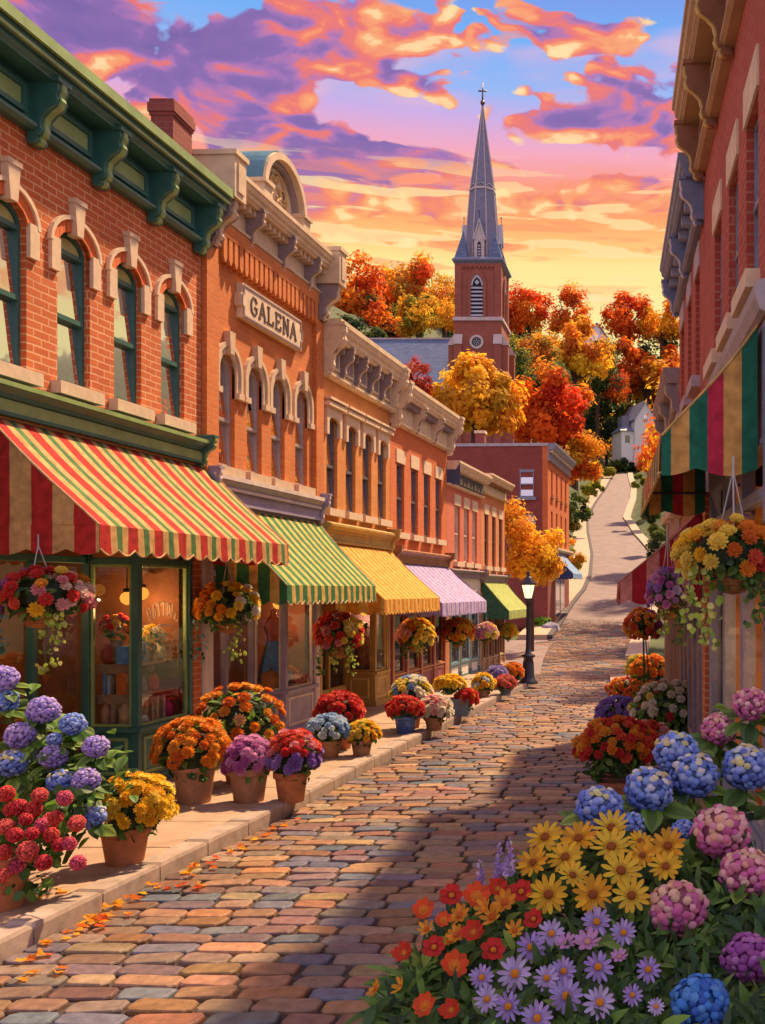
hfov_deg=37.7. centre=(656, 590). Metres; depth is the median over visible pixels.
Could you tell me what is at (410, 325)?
oak tree
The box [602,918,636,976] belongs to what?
aster
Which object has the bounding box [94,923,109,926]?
fallen leaf
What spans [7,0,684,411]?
sky
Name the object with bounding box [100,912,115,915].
fallen leaf
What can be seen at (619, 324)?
oak tree
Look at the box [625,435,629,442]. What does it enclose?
wing window
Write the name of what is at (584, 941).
cosmos
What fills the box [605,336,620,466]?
oak tree
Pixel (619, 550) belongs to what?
hill road
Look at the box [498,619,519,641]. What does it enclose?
hanging basket
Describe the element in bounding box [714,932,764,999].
hydrangea bush
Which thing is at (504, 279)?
belfry window
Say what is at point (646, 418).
window
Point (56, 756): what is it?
hydrangea bush
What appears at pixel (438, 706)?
flower pot
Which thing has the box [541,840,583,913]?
daisy
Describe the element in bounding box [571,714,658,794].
flower box
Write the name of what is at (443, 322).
oak tree
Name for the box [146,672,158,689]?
jar
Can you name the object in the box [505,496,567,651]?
street tree
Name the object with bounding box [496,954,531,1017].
aster
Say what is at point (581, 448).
maple tree
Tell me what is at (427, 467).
window
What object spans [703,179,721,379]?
window
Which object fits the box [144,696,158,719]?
book
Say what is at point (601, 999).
aster
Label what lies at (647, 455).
street tree
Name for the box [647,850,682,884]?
daisy
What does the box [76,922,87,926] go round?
fallen leaf
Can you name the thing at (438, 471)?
window
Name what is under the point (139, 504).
awning
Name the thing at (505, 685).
flower pot
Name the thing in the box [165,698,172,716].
jar
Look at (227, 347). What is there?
window
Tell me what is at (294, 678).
bouquet
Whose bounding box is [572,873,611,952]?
daisy
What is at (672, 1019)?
aster
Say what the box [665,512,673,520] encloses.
window
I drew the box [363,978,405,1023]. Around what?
marigold
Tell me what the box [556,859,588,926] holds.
daisy
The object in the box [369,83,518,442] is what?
church
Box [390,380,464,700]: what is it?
brick shop
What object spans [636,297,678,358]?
oak tree
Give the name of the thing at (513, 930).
marigold
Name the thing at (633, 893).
daisy
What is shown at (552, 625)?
boulder
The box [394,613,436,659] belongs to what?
hanging basket
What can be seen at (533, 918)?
zinnia
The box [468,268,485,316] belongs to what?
belfry window
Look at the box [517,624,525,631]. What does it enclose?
bush
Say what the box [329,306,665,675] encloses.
ground
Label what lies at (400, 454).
window
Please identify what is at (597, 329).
house
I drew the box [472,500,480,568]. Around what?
window
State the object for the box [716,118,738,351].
window
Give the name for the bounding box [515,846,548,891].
daisy
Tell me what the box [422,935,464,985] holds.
zinnia
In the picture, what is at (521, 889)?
zinnia
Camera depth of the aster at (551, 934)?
5.54 m
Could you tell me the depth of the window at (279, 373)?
20.31 m
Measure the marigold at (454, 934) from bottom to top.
1.115 m
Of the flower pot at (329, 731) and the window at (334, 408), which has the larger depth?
the window at (334, 408)
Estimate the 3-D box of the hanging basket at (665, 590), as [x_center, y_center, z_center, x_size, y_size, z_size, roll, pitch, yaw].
[0.145,-0.059,11.592,0.552,1.339,0.524,0,0,0]
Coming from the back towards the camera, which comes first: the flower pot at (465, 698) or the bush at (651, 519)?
the bush at (651, 519)
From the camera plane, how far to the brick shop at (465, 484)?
35.69 m
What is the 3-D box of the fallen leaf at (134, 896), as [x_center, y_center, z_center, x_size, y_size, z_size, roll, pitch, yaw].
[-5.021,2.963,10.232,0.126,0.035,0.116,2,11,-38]
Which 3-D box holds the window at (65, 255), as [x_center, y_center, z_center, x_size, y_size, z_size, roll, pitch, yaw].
[-7.534,-3.740,13.661,0.295,2.560,1.110,0,0,3]
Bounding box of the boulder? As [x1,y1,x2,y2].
[541,622,560,630]
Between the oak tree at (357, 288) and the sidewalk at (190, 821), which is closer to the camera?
the sidewalk at (190, 821)
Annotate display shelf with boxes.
[97,659,178,673]
[97,686,178,703]
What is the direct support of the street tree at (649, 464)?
on the ground
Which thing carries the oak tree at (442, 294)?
on the ground
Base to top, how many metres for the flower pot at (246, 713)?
1.520 m
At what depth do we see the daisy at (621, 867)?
6.09 m
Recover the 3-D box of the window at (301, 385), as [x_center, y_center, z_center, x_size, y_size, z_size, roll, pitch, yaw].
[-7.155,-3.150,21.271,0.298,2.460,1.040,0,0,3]
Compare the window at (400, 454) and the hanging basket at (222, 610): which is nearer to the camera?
the hanging basket at (222, 610)
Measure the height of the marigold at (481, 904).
1.195 m
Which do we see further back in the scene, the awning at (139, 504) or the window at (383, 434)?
the window at (383, 434)
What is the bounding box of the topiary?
[622,606,662,683]
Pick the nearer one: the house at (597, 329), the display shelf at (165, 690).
the display shelf at (165, 690)
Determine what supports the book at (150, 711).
in the brick shop at (113, 205)
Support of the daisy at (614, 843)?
on the flower bed
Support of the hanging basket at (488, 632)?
attached to the brick shop at (465, 484)
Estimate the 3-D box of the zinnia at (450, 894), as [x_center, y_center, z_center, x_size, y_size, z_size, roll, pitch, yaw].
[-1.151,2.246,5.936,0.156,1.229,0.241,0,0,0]
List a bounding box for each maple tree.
[405,355,434,395]
[428,349,530,442]
[507,355,597,449]
[562,429,609,485]
[632,423,654,472]
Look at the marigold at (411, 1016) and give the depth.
5.04 m
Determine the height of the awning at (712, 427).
1.317 m
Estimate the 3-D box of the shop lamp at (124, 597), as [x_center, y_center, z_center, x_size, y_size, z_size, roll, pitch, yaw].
[-7.837,-0.240,15.671,0.200,0.920,0.200,0,0,3]
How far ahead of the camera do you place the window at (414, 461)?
29.63 m
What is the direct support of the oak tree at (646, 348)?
on the ground
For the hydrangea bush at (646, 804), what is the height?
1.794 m
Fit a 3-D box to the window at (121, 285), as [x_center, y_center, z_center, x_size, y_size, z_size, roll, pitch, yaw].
[-7.471,-3.740,14.931,0.295,2.560,1.110,0,0,3]
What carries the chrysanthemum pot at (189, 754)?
on the sidewalk at (190, 821)
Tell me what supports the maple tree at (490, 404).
on the ground
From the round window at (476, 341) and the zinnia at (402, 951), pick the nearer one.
the zinnia at (402, 951)
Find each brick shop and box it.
[0,0,233,805]
[192,148,348,735]
[309,318,410,706]
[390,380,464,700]
[447,460,492,676]
[480,473,514,669]
[653,367,679,687]
[660,152,705,734]
[672,0,764,852]
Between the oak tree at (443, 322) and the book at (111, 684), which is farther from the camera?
the oak tree at (443, 322)
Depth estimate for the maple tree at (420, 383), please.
69.80 m
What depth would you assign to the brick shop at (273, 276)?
19.66 m
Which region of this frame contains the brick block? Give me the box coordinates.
[447,443,575,626]
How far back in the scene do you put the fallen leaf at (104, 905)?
9.96 m
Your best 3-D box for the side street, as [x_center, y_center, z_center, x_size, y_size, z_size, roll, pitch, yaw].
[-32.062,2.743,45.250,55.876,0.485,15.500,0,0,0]
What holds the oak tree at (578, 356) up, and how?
on the ground
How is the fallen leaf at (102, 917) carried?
on the cobbled road at (468, 751)
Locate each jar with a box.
[100,702,110,723]
[111,701,119,723]
[118,701,128,723]
[142,675,146,691]
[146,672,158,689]
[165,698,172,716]
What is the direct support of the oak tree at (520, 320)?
on the ground
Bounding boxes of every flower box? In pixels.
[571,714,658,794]
[593,695,638,718]
[604,676,640,702]
[621,679,664,719]
[624,653,642,683]
[627,678,687,762]
[628,653,663,686]
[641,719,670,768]
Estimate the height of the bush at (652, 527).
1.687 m
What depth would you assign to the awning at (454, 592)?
29.93 m
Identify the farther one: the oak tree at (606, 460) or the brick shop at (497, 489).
the oak tree at (606, 460)
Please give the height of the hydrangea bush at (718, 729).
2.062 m
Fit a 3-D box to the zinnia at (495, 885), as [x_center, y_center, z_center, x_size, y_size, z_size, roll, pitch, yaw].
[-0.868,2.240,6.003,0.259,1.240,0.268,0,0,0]
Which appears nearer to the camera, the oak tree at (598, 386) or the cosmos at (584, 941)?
the cosmos at (584, 941)
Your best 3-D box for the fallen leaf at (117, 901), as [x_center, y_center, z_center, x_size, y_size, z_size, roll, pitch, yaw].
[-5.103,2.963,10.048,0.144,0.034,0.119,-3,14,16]
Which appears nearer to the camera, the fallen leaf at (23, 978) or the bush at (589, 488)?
the fallen leaf at (23, 978)
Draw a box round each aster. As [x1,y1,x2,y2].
[460,963,505,1017]
[472,985,498,1016]
[482,989,526,1023]
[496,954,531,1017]
[516,931,545,982]
[520,999,552,1023]
[529,918,565,966]
[531,955,576,996]
[533,964,559,1010]
[543,976,589,1023]
[581,905,616,952]
[581,950,613,992]
[582,984,628,1023]
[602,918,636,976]
[622,983,642,1023]
[636,956,661,1010]
[647,997,690,1023]
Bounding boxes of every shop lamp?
[120,567,128,604]
[142,567,148,599]
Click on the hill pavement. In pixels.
(582, 546)
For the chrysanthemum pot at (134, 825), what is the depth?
10.91 m
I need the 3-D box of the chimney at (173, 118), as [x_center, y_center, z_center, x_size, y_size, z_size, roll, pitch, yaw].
[-7.600,-6.485,16.600,0.420,2.170,0.740,0,0,0]
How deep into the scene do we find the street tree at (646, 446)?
73.39 m
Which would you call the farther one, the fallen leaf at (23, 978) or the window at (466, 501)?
the window at (466, 501)
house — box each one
[584,323,608,344]
[610,400,654,471]
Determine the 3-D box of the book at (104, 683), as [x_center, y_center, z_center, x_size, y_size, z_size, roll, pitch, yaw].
[-8.008,1.365,15.456,0.057,0.300,0.202,0,0,3]
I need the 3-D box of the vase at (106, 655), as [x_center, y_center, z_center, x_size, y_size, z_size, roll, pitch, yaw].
[-7.998,0.935,15.455,0.215,0.280,0.220,0,0,3]
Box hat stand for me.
[354,622,369,669]
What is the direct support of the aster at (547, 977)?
on the flower bed
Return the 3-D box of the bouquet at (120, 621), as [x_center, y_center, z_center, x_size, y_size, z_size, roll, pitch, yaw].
[-7.877,0.701,15.467,0.510,0.738,0.470,0,0,0]
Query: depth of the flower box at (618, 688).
24.54 m
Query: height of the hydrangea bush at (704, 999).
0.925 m
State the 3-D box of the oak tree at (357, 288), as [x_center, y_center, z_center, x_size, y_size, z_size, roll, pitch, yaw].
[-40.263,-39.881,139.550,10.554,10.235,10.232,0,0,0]
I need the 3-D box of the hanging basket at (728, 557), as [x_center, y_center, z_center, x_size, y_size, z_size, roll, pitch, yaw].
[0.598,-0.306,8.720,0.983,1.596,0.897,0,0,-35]
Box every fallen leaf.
[12,957,26,960]
[15,975,28,980]
[25,969,40,973]
[27,953,36,961]
[36,948,48,955]
[41,939,52,944]
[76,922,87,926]
[89,915,99,921]
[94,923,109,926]
[95,913,108,920]
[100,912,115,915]
[101,902,114,908]
[110,898,124,904]
[131,893,141,900]
[183,867,193,873]
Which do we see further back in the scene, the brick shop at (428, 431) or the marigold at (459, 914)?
the brick shop at (428, 431)
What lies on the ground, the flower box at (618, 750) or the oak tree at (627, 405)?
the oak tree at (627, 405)
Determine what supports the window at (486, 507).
in the brick shop at (497, 489)
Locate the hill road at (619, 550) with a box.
[549,474,647,674]
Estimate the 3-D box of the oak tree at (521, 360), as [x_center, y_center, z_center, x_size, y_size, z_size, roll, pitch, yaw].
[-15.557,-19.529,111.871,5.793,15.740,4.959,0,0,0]
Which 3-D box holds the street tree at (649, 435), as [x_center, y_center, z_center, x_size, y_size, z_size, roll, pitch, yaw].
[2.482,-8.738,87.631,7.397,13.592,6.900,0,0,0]
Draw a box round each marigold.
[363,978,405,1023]
[390,976,417,1023]
[417,919,445,967]
[443,933,466,952]
[445,903,475,951]
[446,924,462,943]
[473,897,491,963]
[479,904,507,948]
[491,888,520,929]
[496,919,523,970]
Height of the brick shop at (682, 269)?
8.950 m
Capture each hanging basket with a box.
[0,534,97,674]
[187,562,261,663]
[312,601,364,676]
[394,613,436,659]
[441,615,475,650]
[474,613,499,647]
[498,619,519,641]
[644,524,692,645]
[670,456,764,650]
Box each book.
[102,674,111,693]
[107,674,115,694]
[116,673,128,694]
[142,642,149,661]
[142,698,147,721]
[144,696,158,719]
[148,703,153,720]
[151,694,165,718]
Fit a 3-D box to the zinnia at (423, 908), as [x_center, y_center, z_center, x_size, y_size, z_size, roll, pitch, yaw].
[-1.242,2.271,5.819,0.181,1.180,0.228,0,0,0]
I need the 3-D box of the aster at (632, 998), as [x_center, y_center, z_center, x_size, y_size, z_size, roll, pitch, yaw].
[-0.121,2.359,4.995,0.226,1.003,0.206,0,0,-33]
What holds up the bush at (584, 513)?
on the ground
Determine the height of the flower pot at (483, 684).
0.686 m
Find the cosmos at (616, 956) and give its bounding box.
[605,947,658,1013]
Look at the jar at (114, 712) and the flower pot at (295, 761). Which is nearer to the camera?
the flower pot at (295, 761)
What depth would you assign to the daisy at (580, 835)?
6.36 m
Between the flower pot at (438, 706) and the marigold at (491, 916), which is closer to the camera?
the marigold at (491, 916)
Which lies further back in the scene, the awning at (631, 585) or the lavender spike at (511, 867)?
the awning at (631, 585)
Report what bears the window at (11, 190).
in the brick shop at (113, 205)
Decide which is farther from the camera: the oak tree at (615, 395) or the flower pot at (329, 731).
the oak tree at (615, 395)
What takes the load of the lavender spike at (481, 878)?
on the flower bed
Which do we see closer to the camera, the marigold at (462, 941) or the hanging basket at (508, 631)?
the marigold at (462, 941)
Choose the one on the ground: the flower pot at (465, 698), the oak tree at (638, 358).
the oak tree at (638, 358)
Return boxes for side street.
[502,640,549,673]
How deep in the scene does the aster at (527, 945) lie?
5.47 m
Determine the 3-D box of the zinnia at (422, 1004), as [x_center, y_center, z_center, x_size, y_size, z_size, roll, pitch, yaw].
[-1.062,2.358,4.921,0.213,1.006,0.285,0,0,17]
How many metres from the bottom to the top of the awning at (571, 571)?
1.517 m
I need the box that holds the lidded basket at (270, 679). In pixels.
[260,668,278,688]
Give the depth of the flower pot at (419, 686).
21.80 m
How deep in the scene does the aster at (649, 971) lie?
5.21 m
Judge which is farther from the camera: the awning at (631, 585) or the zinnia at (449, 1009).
the awning at (631, 585)
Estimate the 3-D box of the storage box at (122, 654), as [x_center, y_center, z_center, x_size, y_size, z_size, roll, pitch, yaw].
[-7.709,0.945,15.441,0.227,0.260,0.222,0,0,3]
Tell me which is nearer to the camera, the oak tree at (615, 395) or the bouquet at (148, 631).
the bouquet at (148, 631)
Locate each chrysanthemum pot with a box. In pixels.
[99,771,179,867]
[149,715,232,804]
[220,733,275,803]
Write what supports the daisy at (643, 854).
on the flower bed
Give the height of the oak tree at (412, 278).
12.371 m
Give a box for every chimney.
[147,98,194,154]
[474,430,486,442]
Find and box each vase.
[100,644,113,663]
[154,643,166,658]
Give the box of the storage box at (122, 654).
[116,646,128,663]
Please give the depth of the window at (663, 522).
22.61 m
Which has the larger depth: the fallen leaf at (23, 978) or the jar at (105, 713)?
the jar at (105, 713)
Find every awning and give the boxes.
[0,418,288,565]
[216,512,376,605]
[324,543,439,614]
[395,563,486,616]
[482,582,525,619]
[556,553,582,578]
[616,513,700,604]
[641,324,759,515]
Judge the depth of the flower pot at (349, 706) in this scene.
18.93 m
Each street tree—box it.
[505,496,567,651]
[633,416,659,467]
[639,424,659,479]
[643,413,658,470]
[643,413,659,454]
[645,372,659,468]
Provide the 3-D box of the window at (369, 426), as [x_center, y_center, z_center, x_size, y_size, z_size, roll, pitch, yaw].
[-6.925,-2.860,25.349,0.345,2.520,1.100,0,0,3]
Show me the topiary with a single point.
(642, 625)
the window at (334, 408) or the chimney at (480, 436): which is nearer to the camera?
the window at (334, 408)
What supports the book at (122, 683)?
on the display shelf at (165, 690)
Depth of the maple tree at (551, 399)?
76.31 m
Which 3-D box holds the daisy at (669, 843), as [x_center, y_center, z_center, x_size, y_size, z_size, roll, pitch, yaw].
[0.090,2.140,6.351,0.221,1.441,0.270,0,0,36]
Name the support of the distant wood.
on the ground
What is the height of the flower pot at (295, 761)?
1.001 m
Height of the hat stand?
1.220 m
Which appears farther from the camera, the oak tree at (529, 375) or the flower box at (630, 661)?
the oak tree at (529, 375)
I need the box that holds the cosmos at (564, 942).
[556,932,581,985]
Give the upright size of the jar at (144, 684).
0.240 m
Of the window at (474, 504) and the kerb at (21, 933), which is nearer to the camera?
the kerb at (21, 933)
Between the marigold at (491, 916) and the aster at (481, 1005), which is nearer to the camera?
the aster at (481, 1005)
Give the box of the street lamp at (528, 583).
[519,571,537,683]
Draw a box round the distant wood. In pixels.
[396,293,635,457]
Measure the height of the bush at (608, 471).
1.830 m
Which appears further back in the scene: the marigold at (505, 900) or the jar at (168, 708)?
the jar at (168, 708)
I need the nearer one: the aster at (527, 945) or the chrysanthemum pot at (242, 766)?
the aster at (527, 945)
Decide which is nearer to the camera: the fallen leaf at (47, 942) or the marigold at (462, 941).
the marigold at (462, 941)
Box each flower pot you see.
[195,682,286,784]
[264,728,323,803]
[305,712,351,758]
[311,689,366,749]
[345,718,382,755]
[384,693,424,733]
[388,674,433,728]
[417,692,454,730]
[433,673,479,716]
[471,672,496,697]
[486,665,508,688]
[495,674,516,695]
[503,662,524,684]
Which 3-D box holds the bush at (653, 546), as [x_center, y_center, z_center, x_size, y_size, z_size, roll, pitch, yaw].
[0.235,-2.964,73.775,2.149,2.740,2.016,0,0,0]
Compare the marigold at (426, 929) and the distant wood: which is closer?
the marigold at (426, 929)
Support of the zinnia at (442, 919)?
on the flower bed
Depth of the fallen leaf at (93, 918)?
9.56 m
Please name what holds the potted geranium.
on the sidewalk at (190, 821)
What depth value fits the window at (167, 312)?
16.28 m
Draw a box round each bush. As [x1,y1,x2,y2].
[0,665,138,863]
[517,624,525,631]
[534,616,550,625]
[558,730,764,943]
[569,490,593,522]
[569,504,582,532]
[569,538,586,569]
[580,480,605,496]
[601,467,615,476]
[607,457,635,472]
[617,803,764,999]
[631,473,645,488]
[640,499,660,523]
[645,530,665,558]
[647,523,665,541]
[669,973,755,1023]
[689,687,764,833]
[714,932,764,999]
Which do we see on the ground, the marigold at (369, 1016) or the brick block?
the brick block
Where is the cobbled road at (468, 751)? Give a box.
[0,619,631,1023]
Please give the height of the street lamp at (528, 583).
3.450 m
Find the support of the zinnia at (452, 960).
on the flower bed
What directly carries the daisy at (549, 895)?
on the flower bed
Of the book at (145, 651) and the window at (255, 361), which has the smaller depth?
the book at (145, 651)
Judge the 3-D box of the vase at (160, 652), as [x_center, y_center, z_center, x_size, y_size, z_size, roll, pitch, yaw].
[-7.718,0.945,16.453,0.195,0.260,0.200,0,0,3]
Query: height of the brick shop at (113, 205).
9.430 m
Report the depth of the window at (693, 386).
15.33 m
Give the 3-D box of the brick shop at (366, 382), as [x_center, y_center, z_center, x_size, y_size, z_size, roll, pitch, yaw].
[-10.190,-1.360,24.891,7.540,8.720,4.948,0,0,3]
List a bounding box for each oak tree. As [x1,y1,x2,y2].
[333,249,389,318]
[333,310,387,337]
[338,294,407,337]
[375,249,436,317]
[383,302,423,337]
[393,291,449,337]
[421,297,454,337]
[423,269,454,337]
[435,298,534,353]
[509,280,556,341]
[509,331,535,387]
[516,332,562,442]
[518,360,577,404]
[540,314,616,490]
[546,279,592,335]
[577,336,628,465]
[579,393,625,445]
[598,290,660,403]
[599,369,631,404]
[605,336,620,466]
[609,394,653,421]
[611,335,678,404]
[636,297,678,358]
[637,335,678,369]
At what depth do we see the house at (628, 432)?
199.87 m
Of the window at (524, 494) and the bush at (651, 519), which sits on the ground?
the bush at (651, 519)
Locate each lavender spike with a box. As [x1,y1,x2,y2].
[475,860,484,885]
[491,842,503,878]
[502,838,515,909]
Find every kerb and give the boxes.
[0,678,527,964]
[547,473,616,639]
[623,473,657,660]
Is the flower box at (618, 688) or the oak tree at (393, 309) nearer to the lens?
the flower box at (618, 688)
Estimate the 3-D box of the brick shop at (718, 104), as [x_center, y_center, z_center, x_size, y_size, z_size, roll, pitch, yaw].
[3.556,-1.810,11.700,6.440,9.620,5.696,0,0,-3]
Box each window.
[0,155,43,386]
[47,197,104,405]
[106,231,154,420]
[154,259,195,433]
[219,331,244,478]
[242,346,271,484]
[268,358,293,489]
[291,371,315,495]
[324,396,348,517]
[343,406,365,520]
[360,414,380,523]
[376,422,394,526]
[396,448,409,539]
[410,454,423,541]
[423,460,435,543]
[435,466,446,545]
[454,494,464,566]
[464,497,473,567]
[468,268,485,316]
[469,335,483,348]
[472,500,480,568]
[484,504,492,570]
[492,507,499,570]
[498,509,505,571]
[503,276,506,323]
[517,469,535,499]
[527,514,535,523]
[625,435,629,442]
[643,414,647,421]
[661,515,669,524]
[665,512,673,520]
[674,300,683,419]
[680,272,691,412]
[686,240,699,398]
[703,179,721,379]
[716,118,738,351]
[731,43,759,317]
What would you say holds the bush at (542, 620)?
on the ground
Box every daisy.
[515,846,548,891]
[526,820,562,870]
[527,873,567,1018]
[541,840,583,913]
[551,821,595,879]
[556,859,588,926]
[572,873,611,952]
[589,827,631,886]
[592,809,627,908]
[601,848,642,902]
[612,875,650,933]
[627,830,653,862]
[628,841,657,934]
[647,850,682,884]
[649,826,685,879]
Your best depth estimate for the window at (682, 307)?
18.29 m
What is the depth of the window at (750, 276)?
9.66 m
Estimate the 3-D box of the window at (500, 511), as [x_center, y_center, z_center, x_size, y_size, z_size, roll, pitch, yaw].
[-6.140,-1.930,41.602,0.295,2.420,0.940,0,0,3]
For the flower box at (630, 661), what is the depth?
25.10 m
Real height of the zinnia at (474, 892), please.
1.245 m
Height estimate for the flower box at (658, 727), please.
1.016 m
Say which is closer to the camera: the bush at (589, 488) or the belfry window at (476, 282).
the belfry window at (476, 282)
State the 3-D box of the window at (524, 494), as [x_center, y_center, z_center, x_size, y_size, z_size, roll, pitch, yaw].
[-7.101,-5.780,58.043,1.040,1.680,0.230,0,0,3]
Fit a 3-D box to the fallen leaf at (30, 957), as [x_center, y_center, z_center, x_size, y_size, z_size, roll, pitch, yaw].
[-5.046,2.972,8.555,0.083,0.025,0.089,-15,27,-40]
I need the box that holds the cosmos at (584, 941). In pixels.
[574,927,601,960]
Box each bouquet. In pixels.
[98,613,128,663]
[142,624,167,672]
[288,665,299,686]
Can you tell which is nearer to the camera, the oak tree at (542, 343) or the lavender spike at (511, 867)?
the lavender spike at (511, 867)
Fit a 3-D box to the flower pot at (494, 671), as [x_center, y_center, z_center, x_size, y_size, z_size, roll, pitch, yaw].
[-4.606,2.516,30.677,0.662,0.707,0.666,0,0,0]
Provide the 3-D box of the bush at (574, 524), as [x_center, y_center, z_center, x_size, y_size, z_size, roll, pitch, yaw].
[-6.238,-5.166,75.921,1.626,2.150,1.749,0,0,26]
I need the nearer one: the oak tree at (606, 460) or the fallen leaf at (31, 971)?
the fallen leaf at (31, 971)
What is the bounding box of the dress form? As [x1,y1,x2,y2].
[258,609,288,681]
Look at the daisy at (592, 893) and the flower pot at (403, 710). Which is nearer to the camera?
the daisy at (592, 893)
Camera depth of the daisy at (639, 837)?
6.33 m
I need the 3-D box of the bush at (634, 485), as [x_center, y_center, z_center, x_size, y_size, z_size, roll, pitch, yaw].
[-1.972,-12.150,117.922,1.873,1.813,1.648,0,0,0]
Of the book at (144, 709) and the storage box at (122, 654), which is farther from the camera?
the book at (144, 709)
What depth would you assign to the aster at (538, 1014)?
4.80 m
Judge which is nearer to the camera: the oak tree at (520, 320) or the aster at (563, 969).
the aster at (563, 969)
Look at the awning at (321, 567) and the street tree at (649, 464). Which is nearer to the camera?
the awning at (321, 567)
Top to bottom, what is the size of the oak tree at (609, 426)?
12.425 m
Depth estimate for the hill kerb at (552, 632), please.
75.27 m
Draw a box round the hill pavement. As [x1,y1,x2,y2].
[518,476,610,639]
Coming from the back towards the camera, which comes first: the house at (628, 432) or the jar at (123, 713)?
the house at (628, 432)
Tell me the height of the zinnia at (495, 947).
1.085 m
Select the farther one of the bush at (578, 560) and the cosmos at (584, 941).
the bush at (578, 560)
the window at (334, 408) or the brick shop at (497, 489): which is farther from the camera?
the brick shop at (497, 489)
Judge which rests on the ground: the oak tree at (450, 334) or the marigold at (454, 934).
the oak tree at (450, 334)
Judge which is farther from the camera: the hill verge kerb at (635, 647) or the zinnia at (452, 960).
the hill verge kerb at (635, 647)
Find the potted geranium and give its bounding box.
[0,784,92,912]
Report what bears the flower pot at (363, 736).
on the sidewalk at (190, 821)
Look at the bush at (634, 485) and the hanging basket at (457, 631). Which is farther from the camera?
the bush at (634, 485)
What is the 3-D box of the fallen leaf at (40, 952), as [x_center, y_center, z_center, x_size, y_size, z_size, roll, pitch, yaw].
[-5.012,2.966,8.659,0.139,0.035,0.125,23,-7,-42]
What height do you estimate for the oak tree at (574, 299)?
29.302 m
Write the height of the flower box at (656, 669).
1.434 m
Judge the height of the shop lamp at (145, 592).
0.850 m
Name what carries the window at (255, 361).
in the brick shop at (273, 276)
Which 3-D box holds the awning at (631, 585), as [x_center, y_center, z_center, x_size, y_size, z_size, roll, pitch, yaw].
[-0.043,-0.458,16.899,1.164,1.338,4.484,0,0,-3]
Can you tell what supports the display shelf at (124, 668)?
attached to the brick shop at (113, 205)
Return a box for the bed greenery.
[345,829,764,1023]
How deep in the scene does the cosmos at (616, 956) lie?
5.31 m
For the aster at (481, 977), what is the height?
1.050 m
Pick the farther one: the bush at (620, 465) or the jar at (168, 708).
the bush at (620, 465)
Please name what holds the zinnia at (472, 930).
on the flower bed
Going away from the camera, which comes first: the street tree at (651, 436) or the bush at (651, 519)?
the street tree at (651, 436)
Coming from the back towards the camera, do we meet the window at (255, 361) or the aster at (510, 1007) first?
the window at (255, 361)
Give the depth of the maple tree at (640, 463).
127.83 m
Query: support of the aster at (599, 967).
on the flower bed
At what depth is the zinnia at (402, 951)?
5.40 m
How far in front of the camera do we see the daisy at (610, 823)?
6.52 m
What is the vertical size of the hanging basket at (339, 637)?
1.541 m
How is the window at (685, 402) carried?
in the brick shop at (682, 269)
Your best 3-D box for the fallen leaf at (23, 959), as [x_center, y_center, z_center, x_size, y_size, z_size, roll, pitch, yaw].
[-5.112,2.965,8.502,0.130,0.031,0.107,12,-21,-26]
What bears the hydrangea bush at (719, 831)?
on the flower bed
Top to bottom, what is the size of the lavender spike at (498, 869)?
1.409 m
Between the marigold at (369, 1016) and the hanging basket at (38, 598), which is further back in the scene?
the hanging basket at (38, 598)
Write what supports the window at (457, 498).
in the brick shop at (465, 484)
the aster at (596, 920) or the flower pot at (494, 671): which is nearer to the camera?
the aster at (596, 920)
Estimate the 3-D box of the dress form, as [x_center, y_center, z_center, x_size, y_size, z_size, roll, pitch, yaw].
[-7.574,1.190,20.921,0.640,1.620,0.580,0,0,0]
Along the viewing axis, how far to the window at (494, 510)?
40.59 m
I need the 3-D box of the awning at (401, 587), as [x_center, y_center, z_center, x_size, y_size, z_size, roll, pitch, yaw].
[-6.291,-0.258,24.715,1.344,1.598,4.632,0,0,3]
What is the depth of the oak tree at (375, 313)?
136.15 m
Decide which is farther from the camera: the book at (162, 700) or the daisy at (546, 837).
the book at (162, 700)
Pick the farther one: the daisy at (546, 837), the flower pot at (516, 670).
the flower pot at (516, 670)
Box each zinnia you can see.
[390,941,411,967]
[412,897,442,938]
[412,991,440,1020]
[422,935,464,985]
[435,910,456,952]
[438,998,459,1023]
[439,883,462,913]
[440,949,468,978]
[443,919,503,987]
[462,880,490,920]
[481,937,504,979]
[488,877,509,901]
[509,879,547,930]
[523,908,542,945]
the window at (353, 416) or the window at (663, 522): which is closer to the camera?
the window at (663, 522)
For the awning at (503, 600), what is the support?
attached to the brick shop at (497, 489)
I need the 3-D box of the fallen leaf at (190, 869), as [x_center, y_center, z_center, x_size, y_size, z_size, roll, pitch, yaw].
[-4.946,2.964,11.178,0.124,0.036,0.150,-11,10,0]
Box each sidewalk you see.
[0,661,508,924]
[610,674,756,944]

